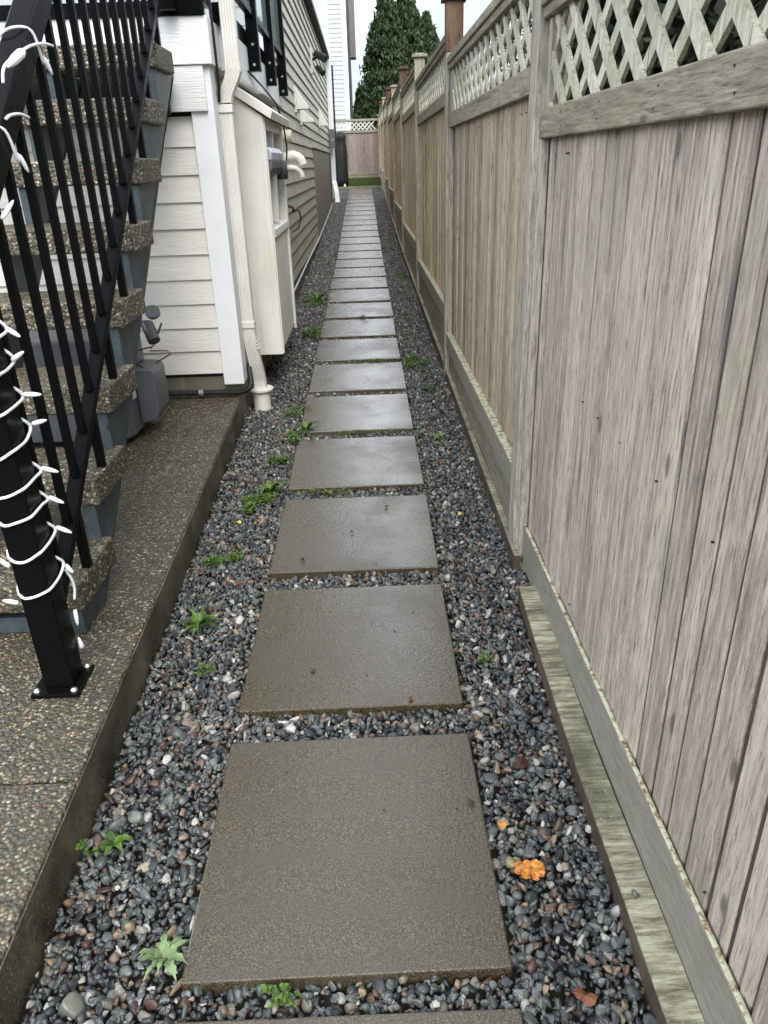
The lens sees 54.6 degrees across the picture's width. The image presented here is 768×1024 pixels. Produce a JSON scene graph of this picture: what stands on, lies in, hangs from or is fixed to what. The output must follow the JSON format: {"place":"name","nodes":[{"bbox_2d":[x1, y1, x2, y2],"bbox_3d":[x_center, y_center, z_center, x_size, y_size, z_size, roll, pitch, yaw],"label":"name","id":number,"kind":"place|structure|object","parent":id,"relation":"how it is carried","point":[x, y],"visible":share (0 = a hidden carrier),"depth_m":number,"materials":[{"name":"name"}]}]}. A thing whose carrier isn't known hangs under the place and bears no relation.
{"place":"outdoors","nodes":[
{"label":"outdoors","id":0,"kind":"place"},
{"bbox_2d":[353,87,364,112],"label":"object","id":1,"kind":"object","parent":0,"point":[355,107],"visible":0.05,"depth_m":31.42,"materials":[{"name":"white"}]},
{"bbox_2d":[343,177,381,186],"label":"lawn","id":2,"kind":"structure","parent":0,"point":[359,181],"depth_m":20.65,"materials":[{"name":"green plant"}]},
{"bbox_2d":[21,187,705,1023],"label":"ground","id":3,"kind":"structure","parent":0,"point":[132,937],"depth_m":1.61,"materials":[{"name":"grey gravel"}]},
{"bbox_2d":[57,990,84,1018],"bbox_3d":[-0.553,0.883,1.326,0.042,0.046,0.039,7,27,18],"label":"loose stone","id":4,"kind":"object","parent":3,"relation":"on","point":[72,1005],"visible":1,"depth_m":1.32,"materials":[{"name":"stone"}]},
{"bbox_2d":[75,838,104,856],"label":"weed","id":5,"kind":"object","parent":3,"relation":"on","point":[82,844],"visible":1,"depth_m":1.62,"materials":[{"name":"green plant"}]},
{"bbox_2d":[98,831,133,855],"bbox_3d":[-0.596,0.728,1.634,0.080,0.033,0.064,12,28,27],"label":"weed","id":6,"kind":"object","parent":3,"relation":"on","point":[112,840],"visible":1,"depth_m":1.63,"materials":[{"name":"green plant"}]},
{"bbox_2d":[0,395,244,1023],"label":"patio slab","id":7,"kind":"structure","parent":3,"relation":"on","point":[59,757],"depth_m":1.96,"materials":[{"name":"concrete"}]},
{"bbox_2d":[0,42,173,632],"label":"outdoor stairs","id":8,"kind":"structure","parent":7,"relation":"on","point":[101,496],"depth_m":2.56,"materials":[{"name":"concrete"}]},
{"bbox_2d":[0,0,177,698],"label":"stair railing","id":9,"kind":"object","parent":7,"relation":"on","point":[65,673],"visible":0.96,"depth_m":1.99,"materials":[{"name":"black"}]},
{"bbox_2d":[0,25,84,647],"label":"string lights","id":10,"kind":"object","parent":9,"relation":"attached to","point":[17,56],"visible":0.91,"depth_m":1.73},
{"bbox_2d":[23,329,168,442],"bbox_3d":[-1.587,-0.589,3.533,1.018,0.510,0.380,-2,25,-1],"label":"gas meter","id":11,"kind":"object","parent":7,"relation":"on","point":[150,398],"visible":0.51,"depth_m":3.49,"materials":[{"name":"metal"}]},
{"bbox_2d":[136,305,170,367],"bbox_3d":[-1.108,-0.834,3.549,0.141,0.257,0.298,-2,25,-1],"label":"gas regulator","id":12,"kind":"object","parent":11,"relation":"attached to","point":[150,331],"visible":0.91,"depth_m":3.56,"materials":[{"name":"grey metal"}]},
{"bbox_2d":[128,810,143,823],"bbox_3d":[-0.568,0.701,1.702,0.034,0.029,0.027,-2,25,-1],"label":"loose stone","id":13,"kind":"object","parent":3,"relation":"on","point":[135,816],"visible":1,"depth_m":1.69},
{"bbox_2d":[136,933,190,980],"bbox_3d":[-0.417,0.833,1.400,0.102,0.028,0.098,-2,25,-1],"label":"weed","id":14,"kind":"object","parent":3,"relation":"on","point":[166,953],"visible":1,"depth_m":1.40,"materials":[{"name":"green plant"}]},
{"bbox_2d":[0,0,333,416],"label":"house","id":15,"kind":"structure","parent":3,"relation":"on","point":[191,293],"depth_m":3.87,"materials":[{"name":"beige"}]},
{"bbox_2d":[0,0,287,96],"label":"deck balustrade","id":16,"kind":"object","parent":15,"relation":"attached to","point":[264,18],"visible":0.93,"depth_m":4.27,"materials":[{"name":"black"}]},
{"bbox_2d":[168,366,253,395],"bbox_3d":[-1.240,-0.710,4.108,1.035,0.134,0.139,-2,25,-1],"label":"corrugated conduit","id":17,"kind":"object","parent":15,"relation":"attached to","point":[203,392],"visible":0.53,"depth_m":4.08,"materials":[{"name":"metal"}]},
{"bbox_2d":[207,0,220,101],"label":"wall cable","id":18,"kind":"object","parent":15,"relation":"attached to","point":[215,51],"depth_m":3.46,"materials":[{"name":"plastic"}]},
{"bbox_2d":[217,0,272,410],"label":"downspout","id":19,"kind":"object","parent":15,"relation":"attached to","point":[262,389],"visible":0.86,"depth_m":3.81,"materials":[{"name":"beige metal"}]},
{"bbox_2d":[230,86,296,354],"bbox_3d":[-0.717,-1.839,4.726,0.236,1.489,1.045,-2,25,-1],"label":"utility cupboard","id":20,"kind":"object","parent":15,"relation":"attached to","point":[258,128],"visible":0.9,"depth_m":4.37,"materials":[{"name":"wood"}]},
{"bbox_2d":[267,147,287,178],"bbox_3d":[-0.689,-2.023,4.603,0.144,0.411,0.767,-2,25,-1],"label":"meter housing","id":21,"kind":"object","parent":20,"relation":"on","point":[278,166],"visible":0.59,"depth_m":4.52,"materials":[{"name":"grey plastic"}]},
{"bbox_2d":[247,70,287,159],"bbox_3d":[-0.732,-2.431,4.689,0.046,0.539,0.795,1,25,7],"label":"drooping cable","id":22,"kind":"object","parent":15,"relation":"attached to","point":[258,82],"visible":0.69,"depth_m":4.87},
{"bbox_2d":[282,130,292,142],"bbox_3d":[-0.801,-2.918,5.777,0.180,0.088,0.091,0,25,3],"label":"vent pipe","id":23,"kind":"object","parent":15,"relation":"attached to","point":[289,135],"visible":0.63,"depth_m":5.74,"materials":[{"name":"plastic"}]},
{"bbox_2d":[288,205,301,232],"bbox_3d":[-0.836,-2.765,6.999,0.078,0.256,0.397,0,25,5],"label":"garden tap","id":24,"kind":"object","parent":15,"relation":"attached to","point":[292,207],"visible":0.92,"depth_m":6.99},
{"bbox_2d":[284,150,306,166],"bbox_3d":[-0.750,-2.783,5.855,0.281,0.122,0.084,-2,25,-1],"label":"vent pipe","id":25,"kind":"object","parent":15,"relation":"attached to","point":[298,158],"visible":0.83,"depth_m":5.83,"materials":[{"name":"white plastic"}]},
{"bbox_2d":[287,164,304,176],"bbox_3d":[-0.756,-2.703,5.892,0.251,0.099,0.052,-2,25,-1],"label":"drain pipe","id":26,"kind":"object","parent":15,"relation":"attached to","point":[296,168],"visible":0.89,"depth_m":5.87,"materials":[{"name":"white plastic"}]},
{"bbox_2d":[293,86,308,112],"bbox_3d":[-0.905,-4.502,8.116,0.148,0.250,0.200,-2,25,-1],"label":"vent hood","id":27,"kind":"object","parent":15,"relation":"attached to","point":[300,103],"visible":0.95,"depth_m":8.06,"materials":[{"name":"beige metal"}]},
{"bbox_2d":[299,110,313,125],"bbox_3d":[-0.914,-4.683,8.799,0.158,0.190,0.190,-2,25,-1],"label":"vent hood","id":28,"kind":"object","parent":15,"relation":"attached to","point":[305,117],"visible":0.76,"depth_m":8.74,"materials":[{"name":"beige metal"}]},
{"bbox_2d":[294,204,332,291],"bbox_3d":[-0.962,-3.986,10.754,0.027,0.352,11.901,-2,25,-1],"label":"wall conduit","id":29,"kind":"object","parent":15,"relation":"attached to","point":[299,279],"depth_m":9.21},
{"bbox_2d":[309,47,327,75],"bbox_3d":[-0.959,-6.649,10.980,0.340,0.363,0.234,10,28,24],"label":"security light","id":30,"kind":"object","parent":15,"relation":"attached to","point":[321,56],"visible":0.93,"depth_m":10.89,"materials":[{"name":"black plastic"}]},
{"bbox_2d":[318,108,327,127],"bbox_3d":[-1.033,-6.684,12.625,0.158,0.290,0.220,-2,25,-1],"label":"vent hood","id":31,"kind":"object","parent":15,"relation":"attached to","point":[322,121],"visible":0.94,"depth_m":12.55,"materials":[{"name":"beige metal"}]},
{"bbox_2d":[328,129,334,147],"bbox_3d":[-1.123,-8.051,16.027,0.130,0.360,0.135,-2,25,-1],"label":"switch box","id":32,"kind":"object","parent":15,"relation":"attached to","point":[331,132],"visible":1,"depth_m":15.98,"materials":[{"name":"metal"}]},
{"bbox_2d":[323,0,340,202],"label":"downspout","id":33,"kind":"object","parent":15,"relation":"attached to","point":[331,125],"visible":0.89,"depth_m":15.91,"materials":[{"name":"metal"}]},
{"bbox_2d":[331,65,337,182],"bbox_3d":[-1.086,-8.530,16.409,0.050,2.300,0.040,-2,25,-1],"label":"black pipe","id":34,"kind":"object","parent":15,"relation":"attached to","point":[334,122],"visible":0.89,"depth_m":16.36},
{"bbox_2d":[175,606,220,633],"bbox_3d":[-0.600,0.355,2.380,0.138,0.063,0.132,-18,30,-31],"label":"weed","id":35,"kind":"object","parent":3,"relation":"on","point":[196,621],"visible":1,"depth_m":2.37,"materials":[{"name":"green plant"}]},
{"bbox_2d":[193,662,216,676],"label":"weed","id":36,"kind":"object","parent":3,"relation":"on","point":[209,665],"visible":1,"depth_m":2.17,"materials":[{"name":"green plant"}]},
{"bbox_2d":[202,550,243,566],"bbox_3d":[-0.592,0.170,2.737,0.158,0.038,0.078,-9,26,-14],"label":"weed","id":37,"kind":"object","parent":3,"relation":"on","point":[234,555],"visible":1,"depth_m":2.73,"materials":[{"name":"green plant"}]},
{"bbox_2d":[239,493,273,514],"bbox_3d":[-0.544,-0.041,3.160,0.150,0.037,0.194,-2,25,-1],"label":"weed","id":38,"kind":"object","parent":3,"relation":"on","point":[253,499],"visible":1,"depth_m":3.18,"materials":[{"name":"green plant"}]},
{"bbox_2d":[251,480,287,499],"bbox_3d":[-0.492,-0.105,3.270,0.158,0.092,0.152,5,26,15],"label":"weed","id":39,"kind":"object","parent":3,"relation":"on","point":[268,487],"visible":0.98,"depth_m":3.26,"materials":[{"name":"green plant"}]},
{"bbox_2d":[260,982,301,1007],"bbox_3d":[-0.184,0.861,1.323,0.078,0.034,0.048,-2,25,-1],"label":"weed","id":40,"kind":"object","parent":3,"relation":"on","point":[279,997],"visible":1,"depth_m":1.32,"materials":[{"name":"green plant"}]},
{"bbox_2d":[267,454,294,463],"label":"weed","id":41,"kind":"object","parent":3,"relation":"on","point":[274,458],"visible":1,"depth_m":3.60,"materials":[{"name":"green plant"}]},
{"bbox_2d":[284,429,301,442],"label":"weed","id":42,"kind":"object","parent":3,"relation":"on","point":[294,436],"visible":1,"depth_m":3.86,"materials":[{"name":"green plant"}]},
{"bbox_2d":[282,404,311,417],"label":"weed","id":43,"kind":"object","parent":3,"relation":"on","point":[292,411],"visible":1,"depth_m":4.24,"materials":[{"name":"green plant"}]},
{"bbox_2d":[293,421,320,435],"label":"weed","id":44,"kind":"object","parent":3,"relation":"on","point":[305,426],"visible":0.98,"depth_m":3.97,"materials":[{"name":"green plant"}]},
{"bbox_2d":[301,323,322,337],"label":"weed","id":45,"kind":"object","parent":3,"relation":"on","point":[314,331],"visible":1,"depth_m":5.93,"materials":[{"name":"green plant"}]},
{"bbox_2d":[307,301,325,307],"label":"weed","id":46,"kind":"object","parent":3,"relation":"on","point":[314,303],"visible":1,"depth_m":7.10,"materials":[{"name":"green plant"}]},
{"bbox_2d":[304,289,332,303],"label":"weed","id":47,"kind":"object","parent":3,"relation":"on","point":[317,297],"visible":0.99,"depth_m":7.27,"materials":[{"name":"green plant"}]},
{"bbox_2d":[294,487,351,495],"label":"weed","id":48,"kind":"object","parent":3,"relation":"on","point":[323,491],"visible":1,"depth_m":3.26,"materials":[{"name":"green plant"}]},
{"bbox_2d":[327,0,355,130],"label":"neighbour house","id":49,"kind":"structure","parent":3,"relation":"on","point":[341,28],"depth_m":26.00,"materials":[{"name":"white"}]},
{"bbox_2d":[181,733,511,997],"bbox_3d":[-0.077,0.735,1.646,0.610,0.045,0.610,-2,26,-1],"label":"paver","id":50,"kind":"object","parent":3,"relation":"on","point":[402,883],"visible":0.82,"depth_m":1.56,"materials":[{"name":"concrete"}]},
{"bbox_2d":[174,1009,523,1023],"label":"paver","id":51,"kind":"object","parent":3,"relation":"on","point":[505,1016],"visible":1,"depth_m":1.29,"materials":[{"name":"concrete"}]},
{"bbox_2d":[239,584,462,721],"bbox_3d":[-0.097,0.413,2.296,0.610,0.045,0.610,-2,26,-1],"label":"paver","id":52,"kind":"object","parent":3,"relation":"on","point":[365,650],"visible":0.84,"depth_m":2.22,"materials":[{"name":"concrete"}]},
{"bbox_2d":[269,495,438,581],"bbox_3d":[-0.113,0.091,2.946,0.610,0.045,0.610,-2,26,0],"label":"paver","id":53,"kind":"object","parent":3,"relation":"on","point":[398,537],"visible":0.9,"depth_m":2.88,"materials":[{"name":"concrete"}]},
{"bbox_2d":[286,202,422,900],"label":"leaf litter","id":54,"kind":"object","parent":3,"relation":"on","point":[349,306],"visible":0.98,"depth_m":9.83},
{"bbox_2d":[288,436,423,495],"bbox_3d":[-0.133,-0.231,3.596,0.610,0.046,0.610,-2,26,-1],"label":"paver","id":55,"kind":"object","parent":3,"relation":"on","point":[364,464],"visible":0.82,"depth_m":3.53,"materials":[{"name":"concrete"}]},
{"bbox_2d":[299,394,413,437],"bbox_3d":[-0.154,-0.553,4.246,0.610,0.045,0.610,-2,26,-1],"label":"paver","id":56,"kind":"object","parent":3,"relation":"on","point":[369,414],"visible":0.78,"depth_m":4.19,"materials":[{"name":"concrete"}]},
{"bbox_2d":[320,318,395,339],"bbox_3d":[-0.213,-1.518,6.196,0.610,0.045,0.610,-2,26,0],"label":"paver","id":57,"kind":"object","parent":3,"relation":"on","point":[355,329],"visible":0.76,"depth_m":6.13,"materials":[{"name":"concrete"}]},
{"bbox_2d":[309,362,406,395],"bbox_3d":[-0.171,-0.875,4.896,0.610,0.046,0.610,-2,26,-1],"label":"paver","id":58,"kind":"object","parent":3,"relation":"on","point":[368,378],"visible":0.8,"depth_m":4.83,"materials":[{"name":"concrete"}]},
{"bbox_2d":[315,338,400,363],"bbox_3d":[-0.194,-1.197,5.546,0.610,0.045,0.610,-2,26,-1],"label":"paver","id":59,"kind":"object","parent":3,"relation":"on","point":[344,351],"visible":0.8,"depth_m":5.48,"materials":[{"name":"concrete"}]},
{"bbox_2d":[330,277,387,289],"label":"paver","id":60,"kind":"object","parent":3,"relation":"on","point":[365,283],"visible":0.76,"depth_m":8.07,"materials":[{"name":"concrete"}]},
{"bbox_2d":[325,302,393,320],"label":"paver","id":61,"kind":"object","parent":3,"relation":"on","point":[377,310],"visible":0.79,"depth_m":6.78,"materials":[{"name":"concrete"}]},
{"bbox_2d":[328,288,390,303],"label":"paver","id":62,"kind":"object","parent":3,"relation":"on","point":[361,295],"visible":0.78,"depth_m":7.42,"materials":[{"name":"concrete"}]},
{"bbox_2d":[333,267,385,278],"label":"paver","id":63,"kind":"object","parent":3,"relation":"on","point":[364,272],"visible":0.8,"depth_m":8.72,"materials":[{"name":"concrete"}]},
{"bbox_2d":[335,259,383,268],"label":"paver","id":64,"kind":"object","parent":3,"relation":"on","point":[359,263],"visible":0.76,"depth_m":9.36,"materials":[{"name":"concrete"}]},
{"bbox_2d":[340,231,378,237],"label":"paver","id":65,"kind":"object","parent":3,"relation":"on","point":[353,234],"visible":0.77,"depth_m":11.94,"materials":[{"name":"concrete"}]},
{"bbox_2d":[347,190,371,193],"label":"paver","id":66,"kind":"object","parent":3,"relation":"on","point":[355,192],"visible":0.62,"depth_m":18.31,"materials":[{"name":"concrete"}]},
{"bbox_2d":[338,244,381,251],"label":"paver","id":67,"kind":"object","parent":3,"relation":"on","point":[359,247],"visible":0.76,"depth_m":10.65,"materials":[{"name":"concrete"}]},
{"bbox_2d":[337,251,382,259],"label":"paver","id":68,"kind":"object","parent":3,"relation":"on","point":[359,255],"visible":0.76,"depth_m":10.01,"materials":[{"name":"concrete"}]},
{"bbox_2d":[340,237,379,244],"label":"paver","id":69,"kind":"object","parent":3,"relation":"on","point":[360,240],"visible":0.74,"depth_m":11.30,"materials":[{"name":"concrete"}]},
{"bbox_2d":[342,225,377,231],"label":"paver","id":70,"kind":"object","parent":3,"relation":"on","point":[360,228],"visible":0.76,"depth_m":12.60,"materials":[{"name":"concrete"}]},
{"bbox_2d":[344,211,375,215],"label":"paver","id":71,"kind":"object","parent":3,"relation":"on","point":[354,213],"visible":0.76,"depth_m":14.51,"materials":[{"name":"concrete"}]},
{"bbox_2d":[345,206,374,211],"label":"paver","id":72,"kind":"object","parent":3,"relation":"on","point":[371,208],"visible":0.77,"depth_m":15.15,"materials":[{"name":"concrete"}]},
{"bbox_2d":[346,199,373,202],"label":"paver","id":73,"kind":"object","parent":3,"relation":"on","point":[362,201],"visible":0.79,"depth_m":16.42,"materials":[{"name":"concrete"}]},
{"bbox_2d":[338,185,381,188],"bbox_3d":[-0.636,-8.510,19.579,1.220,0.135,0.040,-2,25,-1],"label":"edging board","id":74,"kind":"object","parent":3,"relation":"on","point":[355,187],"visible":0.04,"depth_m":19.54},
{"bbox_2d":[347,196,372,199],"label":"paver","id":75,"kind":"object","parent":3,"relation":"on","point":[360,197],"visible":0.71,"depth_m":17.07,"materials":[{"name":"concrete"}]},
{"bbox_2d":[347,193,372,196],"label":"paver","id":76,"kind":"object","parent":3,"relation":"on","point":[360,194],"visible":0.72,"depth_m":17.73,"materials":[{"name":"concrete"}]},
{"bbox_2d":[348,188,371,190],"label":"paver","id":77,"kind":"object","parent":3,"relation":"on","point":[362,189],"visible":0.73,"depth_m":18.99,"materials":[{"name":"concrete"}]},
{"bbox_2d":[343,220,377,225],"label":"paver","id":78,"kind":"object","parent":3,"relation":"on","point":[360,222],"visible":0.77,"depth_m":13.23,"materials":[{"name":"concrete"}]},
{"bbox_2d":[344,215,376,220],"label":"paver","id":79,"kind":"object","parent":3,"relation":"on","point":[362,217],"visible":0.74,"depth_m":13.87,"materials":[{"name":"concrete"}]},
{"bbox_2d":[346,203,374,206],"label":"paver","id":80,"kind":"object","parent":3,"relation":"on","point":[359,204],"visible":0.66,"depth_m":15.79,"materials":[{"name":"concrete"}]},
{"bbox_2d":[336,429,395,434],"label":"weed","id":81,"kind":"object","parent":3,"relation":"on","point":[356,431],"visible":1,"depth_m":3.92,"materials":[{"name":"green plant"}]},
{"bbox_2d":[351,0,410,129],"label":"conifer","id":82,"kind":"object","parent":3,"relation":"on","point":[384,52],"visible":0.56,"depth_m":28.84,"materials":[{"name":"green plant"}]},
{"bbox_2d":[375,0,420,121],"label":"conifer","id":83,"kind":"object","parent":3,"relation":"on","point":[408,10],"visible":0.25,"depth_m":28.93,"materials":[{"name":"green plant"}]},
{"bbox_2d":[382,185,415,293],"bbox_3d":[0.144,-5.299,13.385,0.024,0.764,13.480,-2,25,-1],"label":"kerb timber","id":84,"kind":"object","parent":3,"relation":"on","point":[410,274],"visible":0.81,"depth_m":9.94,"materials":[{"name":"wood"}]},
{"bbox_2d":[403,354,427,367],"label":"weed","id":85,"kind":"object","parent":3,"relation":"on","point":[410,362],"visible":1,"depth_m":5.13,"materials":[{"name":"green plant"}]},
{"bbox_2d":[407,10,439,76],"bbox_3d":[1.776,-16.637,29.696,3.302,5.725,3.289,-2,25,-1],"label":"conifer","id":86,"kind":"object","parent":3,"relation":"on","point":[427,37],"visible":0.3,"depth_m":28.56,"materials":[{"name":"green plant"}]},
{"bbox_2d":[417,291,442,369],"bbox_3d":[0.369,-1.516,6.122,0.024,0.200,2.550,-2,25,-1],"label":"kerb timber","id":87,"kind":"object","parent":3,"relation":"on","point":[434,338],"visible":0.64,"depth_m":5.82,"materials":[{"name":"wood"}]},
{"bbox_2d":[429,433,444,441],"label":"weed","id":88,"kind":"object","parent":3,"relation":"on","point":[440,435],"visible":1,"depth_m":3.81,"materials":[{"name":"green plant"}]},
{"bbox_2d":[445,369,520,577],"bbox_3d":[0.441,-0.327,3.736,0.024,0.183,2.420,-2,25,-1],"label":"kerb timber","id":89,"kind":"object","parent":3,"relation":"on","point":[514,555],"visible":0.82,"depth_m":3.27,"materials":[{"name":"wood"}]},
{"bbox_2d":[477,650,492,663],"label":"weed","id":90,"kind":"object","parent":3,"relation":"on","point":[483,660],"visible":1,"depth_m":2.17,"materials":[{"name":"green plant"}]},
{"bbox_2d":[498,817,509,825],"bbox_3d":[0.268,0.698,1.664,0.027,0.028,0.031,-2,25,-1],"label":"loose stone","id":91,"kind":"object","parent":3,"relation":"on","point":[503,819],"visible":0.77,"depth_m":1.66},
{"bbox_2d":[487,0,531,71],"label":"garden tree","id":92,"kind":"object","parent":3,"relation":"on","point":[525,52],"visible":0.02,"depth_m":10.38,"materials":[{"name":"green plant"}]},
{"bbox_2d":[505,856,516,868],"bbox_3d":[0.269,0.741,1.569,0.027,0.029,0.035,-2,25,-1],"label":"loose stone","id":93,"kind":"object","parent":3,"relation":"on","point":[510,861],"visible":0.97,"depth_m":1.56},
{"bbox_2d":[512,755,528,768],"bbox_3d":[0.331,0.610,1.799,0.047,0.009,0.036,-22,32,-37],"label":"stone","id":94,"kind":"object","parent":3,"relation":"on","point":[521,762],"visible":1,"depth_m":1.80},
{"bbox_2d":[513,859,544,880],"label":"fallen leaf","id":95,"kind":"object","parent":3,"relation":"on","point":[532,869],"visible":1,"depth_m":1.53,"materials":[{"name":"plant"}]},
{"bbox_2d":[377,0,767,1023],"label":"board fence","id":96,"kind":"object","parent":3,"relation":"on","point":[591,274],"visible":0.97,"depth_m":1.49,"materials":[{"name":"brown wood"}]},
{"bbox_2d":[574,988,596,1006],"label":"fallen leaf","id":97,"kind":"object","parent":3,"relation":"on","point":[588,999],"visible":1,"depth_m":1.30,"materials":[{"name":"plant"}]},
{"bbox_2d":[518,0,658,89],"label":"hedge shrub","id":98,"kind":"object","parent":3,"relation":"on","point":[602,3],"depth_m":4.62,"materials":[{"name":"green plant"}]},
{"bbox_2d":[572,8,615,95],"bbox_3d":[2.219,-3.908,6.417,1.967,3.833,2.124,-2,25,-1],"label":"hedge shrub","id":99,"kind":"object","parent":3,"relation":"on","point":[578,76],"depth_m":6.15,"materials":[{"name":"green plant"}]},
{"bbox_2d":[518,586,704,1023],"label":"kerb timber","id":100,"kind":"object","parent":3,"relation":"on","point":[669,997],"visible":0.88,"depth_m":1.56,"materials":[{"name":"wood"}]},
{"bbox_2d":[596,0,710,82],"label":"hedge shrub","id":101,"kind":"object","parent":3,"relation":"on","point":[637,4],"depth_m":3.37,"materials":[{"name":"green plant"}]},
{"bbox_2d":[572,0,761,88],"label":"hedge shrub","id":102,"kind":"object","parent":3,"relation":"on","point":[677,26],"visible":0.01,"depth_m":2.26,"materials":[{"name":"green plant"}]},
{"bbox_2d":[709,0,767,52],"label":"hedge shrub","id":103,"kind":"object","parent":3,"relation":"on","point":[733,41],"visible":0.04,"depth_m":1.34,"materials":[{"name":"green plant"}]},
{"bbox_2d":[351,0,531,109],"label":"sky","id":104,"kind":"structure","parent":0,"point":[363,9],"materials":[{"name":"white"}]},
{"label":"lawn ground","id":105,"kind":"structure","parent":0,"visible":0},
{"bbox_2d":[335,132,348,186],"bbox_3d":[-1.122,-9.228,19.501,0.350,1.340,0.358,-2,25,-1],"label":"covered patio heater","id":106,"kind":"object","parent":105,"relation":"on","point":[342,163],"visible":0.81,"depth_m":19.38,"materials":[{"name":"fabric"}]},
{"bbox_2d":[333,118,378,178],"bbox_3d":[-1.288,-10.481,21.559,2.270,1.590,0.090,-2,25,-1],"label":"cross fence","id":107,"kind":"object","parent":105,"relation":"on","point":[362,145],"visible":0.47,"depth_m":21.56,"materials":[{"name":"beige wood"}]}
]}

